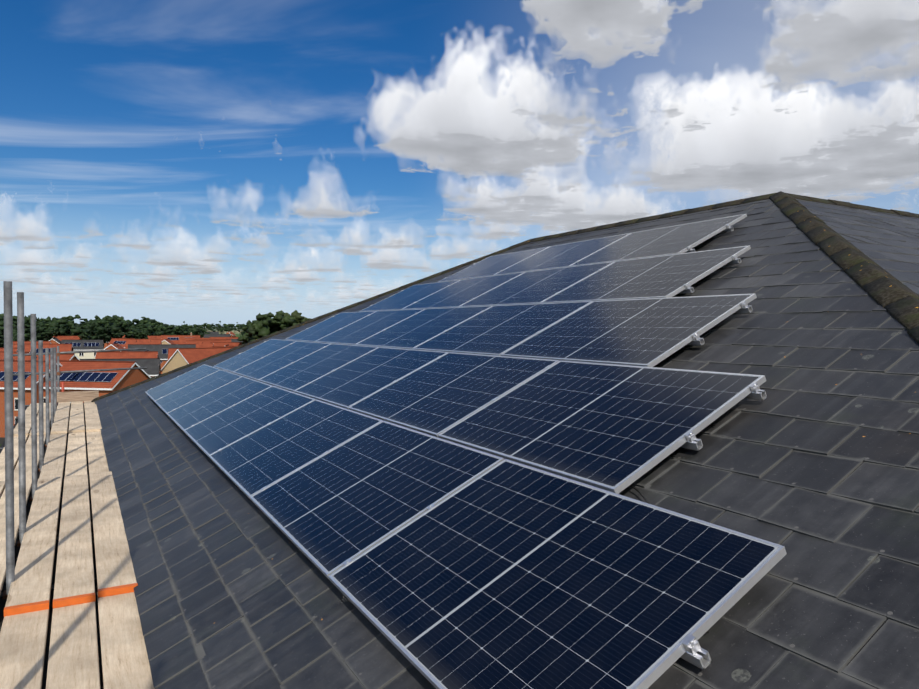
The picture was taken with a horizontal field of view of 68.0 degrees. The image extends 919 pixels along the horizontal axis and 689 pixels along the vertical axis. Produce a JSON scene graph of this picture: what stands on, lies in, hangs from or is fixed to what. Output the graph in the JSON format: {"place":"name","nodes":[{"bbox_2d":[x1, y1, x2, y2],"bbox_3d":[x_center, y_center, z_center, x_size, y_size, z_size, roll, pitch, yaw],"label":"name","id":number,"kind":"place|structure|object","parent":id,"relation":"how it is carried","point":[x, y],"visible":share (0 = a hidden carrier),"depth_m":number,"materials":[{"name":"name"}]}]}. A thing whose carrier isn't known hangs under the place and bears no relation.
{"place":"outdoors","nodes":[
{"label":"outdoors","id":0,"kind":"place"},
{"bbox_2d":[0,351,28,359],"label":"house","id":1,"kind":"structure","parent":0,"point":[2,355],"depth_m":105.64,"materials":[{"name":"tile"}]},
{"bbox_2d":[0,360,62,436],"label":"house","id":2,"kind":"structure","parent":0,"point":[15,393],"depth_m":73.82,"materials":[{"name":"red brick"}]},
{"bbox_2d":[13,341,50,343],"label":"house","id":3,"kind":"structure","parent":0,"point":[29,342],"depth_m":173.31,"materials":[{"name":"orange tile"}]},
{"bbox_2d":[13,344,73,353],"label":"house","id":4,"kind":"structure","parent":0,"point":[65,347],"depth_m":150.12,"materials":[{"name":"orange tile"}]},
{"bbox_2d":[49,338,60,343],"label":"house","id":5,"kind":"structure","parent":0,"point":[55,341],"depth_m":221.76,"materials":[{"name":"red brick"}]},
{"bbox_2d":[53,336,81,340],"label":"house","id":6,"kind":"structure","parent":0,"point":[60,338],"depth_m":259.12,"materials":[{"name":"orange tile"}]},
{"bbox_2d":[0,391,153,688],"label":"scaffold boards","id":7,"kind":"object","parent":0,"point":[77,627],"visible":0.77,"depth_m":4.58,"materials":[{"name":"beige wood"}]},
{"bbox_2d":[61,340,103,358],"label":"house","id":8,"kind":"structure","parent":0,"point":[83,345],"depth_m":201.30,"materials":[{"name":"grey tile"}]},
{"bbox_2d":[13,358,160,377],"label":"house terrace","id":9,"kind":"structure","parent":0,"point":[153,366],"depth_m":108.67,"materials":[{"name":"tile"}]},
{"bbox_2d":[43,360,150,403],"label":"house","id":10,"kind":"structure","parent":0,"point":[104,382],"depth_m":75.37,"materials":[{"name":"tile"}]},
{"bbox_2d":[94,343,124,356],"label":"house","id":11,"kind":"structure","parent":0,"point":[115,346],"depth_m":161.51,"materials":[{"name":"orange tile"}]},
{"bbox_2d":[106,338,134,347],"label":"house","id":12,"kind":"structure","parent":0,"point":[121,341],"depth_m":227.48,"materials":[{"name":"orange tile"}]},
{"bbox_2d":[0,325,241,445],"bbox_3d":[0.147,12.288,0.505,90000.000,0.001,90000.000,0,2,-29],"label":"ground","id":13,"kind":"structure","parent":0,"point":[236,333],"depth_m":1079.73,"materials":[{"name":"green plant"}]},
{"bbox_2d":[0,313,27,337],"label":"tree","id":14,"kind":"object","parent":13,"relation":"on","point":[1,320],"visible":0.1,"depth_m":278.74,"materials":[{"name":"green plant"}]},
{"bbox_2d":[0,326,30,347],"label":"tree","id":15,"kind":"object","parent":13,"relation":"on","point":[27,337],"visible":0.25,"depth_m":198.35,"materials":[{"name":"green plant"}]},
{"bbox_2d":[13,320,40,333],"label":"tree","id":16,"kind":"object","parent":13,"relation":"on","point":[25,324],"visible":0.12,"depth_m":268.68,"materials":[{"name":"green plant"}]},
{"bbox_2d":[13,315,42,334],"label":"tree","id":17,"kind":"object","parent":13,"relation":"on","point":[26,318],"visible":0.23,"depth_m":278.02,"materials":[{"name":"green plant"}]},
{"bbox_2d":[24,322,57,340],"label":"tree","id":18,"kind":"object","parent":13,"relation":"on","point":[44,334],"visible":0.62,"depth_m":254.17,"materials":[{"name":"green plant"}]},
{"bbox_2d":[39,318,50,339],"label":"tree","id":19,"kind":"object","parent":13,"relation":"on","point":[47,321],"visible":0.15,"depth_m":296.18,"materials":[{"name":"green plant"}]},
{"bbox_2d":[15,353,79,360],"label":"house","id":20,"kind":"structure","parent":13,"relation":"on","point":[68,357],"depth_m":100.33,"materials":[{"name":"tile"}]},
{"bbox_2d":[46,320,82,335],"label":"tree","id":21,"kind":"object","parent":13,"relation":"on","point":[69,329],"visible":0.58,"depth_m":264.87,"materials":[{"name":"green plant"}]},
{"bbox_2d":[53,317,76,325],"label":"tree","id":22,"kind":"object","parent":13,"relation":"on","point":[64,318],"visible":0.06,"depth_m":331.25,"materials":[{"name":"green plant"}]},
{"bbox_2d":[51,314,89,335],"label":"tree","id":23,"kind":"object","parent":13,"relation":"on","point":[77,316],"visible":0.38,"depth_m":295.69,"materials":[{"name":"green plant"}]},
{"bbox_2d":[0,281,146,599],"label":"scaffold tubes","id":24,"kind":"object","parent":13,"relation":"on","point":[9,426],"visible":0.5,"depth_m":5.44},
{"bbox_2d":[78,326,94,339],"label":"tree","id":25,"kind":"object","parent":13,"relation":"on","point":[83,336],"visible":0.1,"depth_m":261.33,"materials":[{"name":"green plant"}]},
{"bbox_2d":[82,319,121,343],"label":"tree","id":26,"kind":"object","parent":13,"relation":"on","point":[101,331],"visible":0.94,"depth_m":241.75,"materials":[{"name":"green plant"}]},
{"bbox_2d":[90,315,128,344],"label":"tree","id":27,"kind":"object","parent":13,"relation":"on","point":[123,325],"visible":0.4,"depth_m":253.14,"materials":[{"name":"green plant"}]},
{"bbox_2d":[104,315,123,324],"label":"tree","id":28,"kind":"object","parent":13,"relation":"on","point":[114,316],"visible":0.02,"depth_m":314.28,"materials":[{"name":"green plant"}]},
{"bbox_2d":[115,316,128,337],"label":"tree","id":29,"kind":"object","parent":13,"relation":"on","point":[117,322],"visible":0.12,"depth_m":307.30,"materials":[{"name":"green plant"}]},
{"bbox_2d":[95,351,158,358],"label":"house","id":30,"kind":"structure","parent":13,"relation":"on","point":[125,354],"depth_m":114.60,"materials":[{"name":"orange tile"}]},
{"bbox_2d":[126,319,144,326],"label":"tree","id":31,"kind":"object","parent":13,"relation":"on","point":[130,323],"visible":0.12,"depth_m":345.55,"materials":[{"name":"green plant"}]},
{"bbox_2d":[124,328,147,338],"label":"tree","id":32,"kind":"object","parent":13,"relation":"on","point":[135,333],"visible":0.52,"depth_m":269.78,"materials":[{"name":"green plant"}]},
{"bbox_2d":[134,317,156,324],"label":"tree","id":33,"kind":"object","parent":13,"relation":"on","point":[147,320],"visible":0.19,"depth_m":350.96,"materials":[{"name":"green plant"}]},
{"bbox_2d":[130,324,163,337],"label":"tree","id":34,"kind":"object","parent":13,"relation":"on","point":[149,329],"visible":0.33,"depth_m":298.18,"materials":[{"name":"green plant"}]},
{"bbox_2d":[135,322,159,332],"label":"tree","id":35,"kind":"object","parent":13,"relation":"on","point":[144,325],"visible":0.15,"depth_m":325.72,"materials":[{"name":"green plant"}]},
{"bbox_2d":[152,326,170,335],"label":"tree","id":36,"kind":"object","parent":13,"relation":"on","point":[165,330],"visible":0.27,"depth_m":315.98,"materials":[{"name":"green plant"}]},
{"bbox_2d":[154,321,169,331],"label":"tree","id":37,"kind":"object","parent":13,"relation":"on","point":[162,324],"visible":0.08,"depth_m":328.91,"materials":[{"name":"green plant"}]},
{"bbox_2d":[168,326,188,334],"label":"tree","id":38,"kind":"object","parent":13,"relation":"on","point":[177,330],"visible":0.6,"depth_m":320.49,"materials":[{"name":"green plant"}]},
{"bbox_2d":[178,325,193,332],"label":"tree","id":39,"kind":"object","parent":13,"relation":"on","point":[185,326],"visible":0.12,"depth_m":370.43,"materials":[{"name":"green plant"}]},
{"bbox_2d":[187,328,209,337],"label":"tree","id":40,"kind":"object","parent":13,"relation":"on","point":[196,331],"visible":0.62,"depth_m":366.02,"materials":[{"name":"green plant"}]},
{"bbox_2d":[199,323,215,331],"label":"tree","id":41,"kind":"object","parent":13,"relation":"on","point":[211,325],"visible":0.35,"depth_m":655.70,"materials":[{"name":"green plant"}]},
{"bbox_2d":[206,324,224,331],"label":"tree","id":42,"kind":"object","parent":13,"relation":"on","point":[208,326],"visible":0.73,"depth_m":625.73,"materials":[{"name":"green plant"}]},
{"bbox_2d":[215,324,234,332],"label":"tree","id":43,"kind":"object","parent":13,"relation":"on","point":[226,329],"visible":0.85,"depth_m":585.95,"materials":[{"name":"green plant"}]},
{"bbox_2d":[213,342,241,345],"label":"house","id":44,"kind":"structure","parent":13,"relation":"on","point":[226,343],"depth_m":175.67,"materials":[{"name":"orange tile"}]},
{"bbox_2d":[222,324,242,331],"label":"tree","id":45,"kind":"object","parent":13,"relation":"on","point":[238,327],"visible":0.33,"depth_m":634.90,"materials":[{"name":"green plant"}]},
{"bbox_2d":[237,320,270,343],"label":"tree","id":46,"kind":"object","parent":13,"relation":"on","point":[245,337],"visible":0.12,"depth_m":175.89,"materials":[{"name":"green plant"}]},
{"bbox_2d":[246,310,296,341],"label":"tree","id":47,"kind":"object","parent":13,"relation":"on","point":[262,325],"visible":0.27,"depth_m":169.63,"materials":[{"name":"green plant"}]},
{"bbox_2d":[271,310,301,330],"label":"tree","id":48,"kind":"object","parent":13,"relation":"on","point":[294,313],"visible":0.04,"depth_m":178.43,"materials":[{"name":"green plant"}]},
{"bbox_2d":[287,314,310,327],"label":"tree","id":49,"kind":"object","parent":13,"relation":"on","point":[299,318],"depth_m":174.81,"materials":[{"name":"green plant"}]},
{"bbox_2d":[125,339,161,348],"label":"house","id":50,"kind":"structure","parent":0,"point":[143,341],"depth_m":209.62,"materials":[{"name":"orange tile"}]},
{"bbox_2d":[148,336,160,338],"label":"house","id":51,"kind":"structure","parent":0,"point":[154,337],"depth_m":277.61,"materials":[{"name":"tile"}]},
{"bbox_2d":[128,344,195,373],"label":"house","id":52,"kind":"structure","parent":0,"point":[162,349],"depth_m":150.62,"materials":[{"name":"tile"}]},
{"bbox_2d":[162,339,174,343],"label":"house","id":53,"kind":"structure","parent":0,"point":[166,341],"depth_m":217.14,"materials":[{"name":"brick"}]},
{"bbox_2d":[168,348,176,359],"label":"house","id":54,"kind":"structure","parent":0,"point":[171,351],"depth_m":126.69,"materials":[{"name":"orange tile"}]},
{"bbox_2d":[161,332,199,343],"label":"roof","id":55,"kind":"structure","parent":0,"point":[175,339],"depth_m":268.43,"materials":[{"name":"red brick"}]},
{"bbox_2d":[179,338,211,343],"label":"roof","id":56,"kind":"structure","parent":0,"point":[182,340],"depth_m":236.30,"materials":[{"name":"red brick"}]},
{"bbox_2d":[160,347,233,373],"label":"house","id":57,"kind":"structure","parent":0,"point":[180,357],"depth_m":109.20,"materials":[{"name":"tile"}]},
{"bbox_2d":[186,341,226,347],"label":"roof","id":58,"kind":"structure","parent":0,"point":[204,344],"depth_m":192.58,"materials":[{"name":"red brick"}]},
{"bbox_2d":[193,339,230,341],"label":"roof","id":59,"kind":"structure","parent":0,"point":[228,340],"depth_m":214.23,"materials":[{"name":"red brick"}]},
{"bbox_2d":[203,334,230,337],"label":"roof","id":60,"kind":"structure","parent":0,"point":[215,335],"depth_m":328.96,"materials":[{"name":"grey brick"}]},
{"bbox_2d":[210,337,231,338],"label":"roof","id":61,"kind":"structure","parent":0,"point":[221,337],"depth_m":259.19,"materials":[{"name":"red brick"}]},
{"bbox_2d":[225,331,235,336],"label":"house","id":62,"kind":"structure","parent":0,"point":[231,333],"depth_m":529.08,"materials":[{"name":"tile"}]},
{"bbox_2d":[0,0,918,325],"label":"sky","id":63,"kind":"structure","parent":0,"point":[171,162],"materials":[{"name":"blue"}]},
{"bbox_2d":[629,325,718,632],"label":"pv dc cables","id":64,"kind":"object","parent":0,"point":[638,491],"visible":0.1,"depth_m":3.32,"materials":[{"name":"black rubber"}]},
{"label":"building walls","id":65,"kind":"object","parent":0,"visible":0},
{"bbox_2d":[94,199,918,688],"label":"roof","id":66,"kind":"structure","parent":65,"relation":"on","point":[810,461],"depth_m":3.23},
{"bbox_2d":[91,239,531,401],"bbox_3d":[-3.404,-0.325,13.803,9.842,3.353,0.262,1,2,16],"label":"hip","id":67,"kind":"object","parent":66,"relation":"on","point":[331,313],"visible":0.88,"depth_m":13.52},
{"bbox_2d":[151,224,766,669],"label":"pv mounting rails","id":68,"kind":"object","parent":66,"relation":"on","point":[695,654],"visible":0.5,"depth_m":3.47,"materials":[{"name":"silver metal"}]},
{"bbox_2d":[145,214,786,688],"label":"solar panels","id":69,"kind":"object","parent":66,"relation":"on","point":[533,548],"visible":1,"depth_m":4.01,"materials":[{"name":"blue glass"}]},
{"bbox_2d":[529,192,777,242],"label":"ridge","id":70,"kind":"structure","parent":66,"relation":"on","point":[698,209],"depth_m":9.59,"materials":[{"name":"tile"}]},
{"bbox_2d":[796,199,918,295],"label":"roof","id":71,"kind":"structure","parent":65,"relation":"on","point":[888,242],"depth_m":6.58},
{"bbox_2d":[769,191,918,343],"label":"hip","id":72,"kind":"object","parent":71,"relation":"on","point":[896,299],"visible":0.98,"depth_m":4.75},
{"bbox_2d":[787,193,918,217],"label":"roof ridge","id":73,"kind":"object","parent":71,"relation":"on","point":[843,203],"visible":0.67,"depth_m":8.61,"materials":[{"name":"tile"}]}
]}

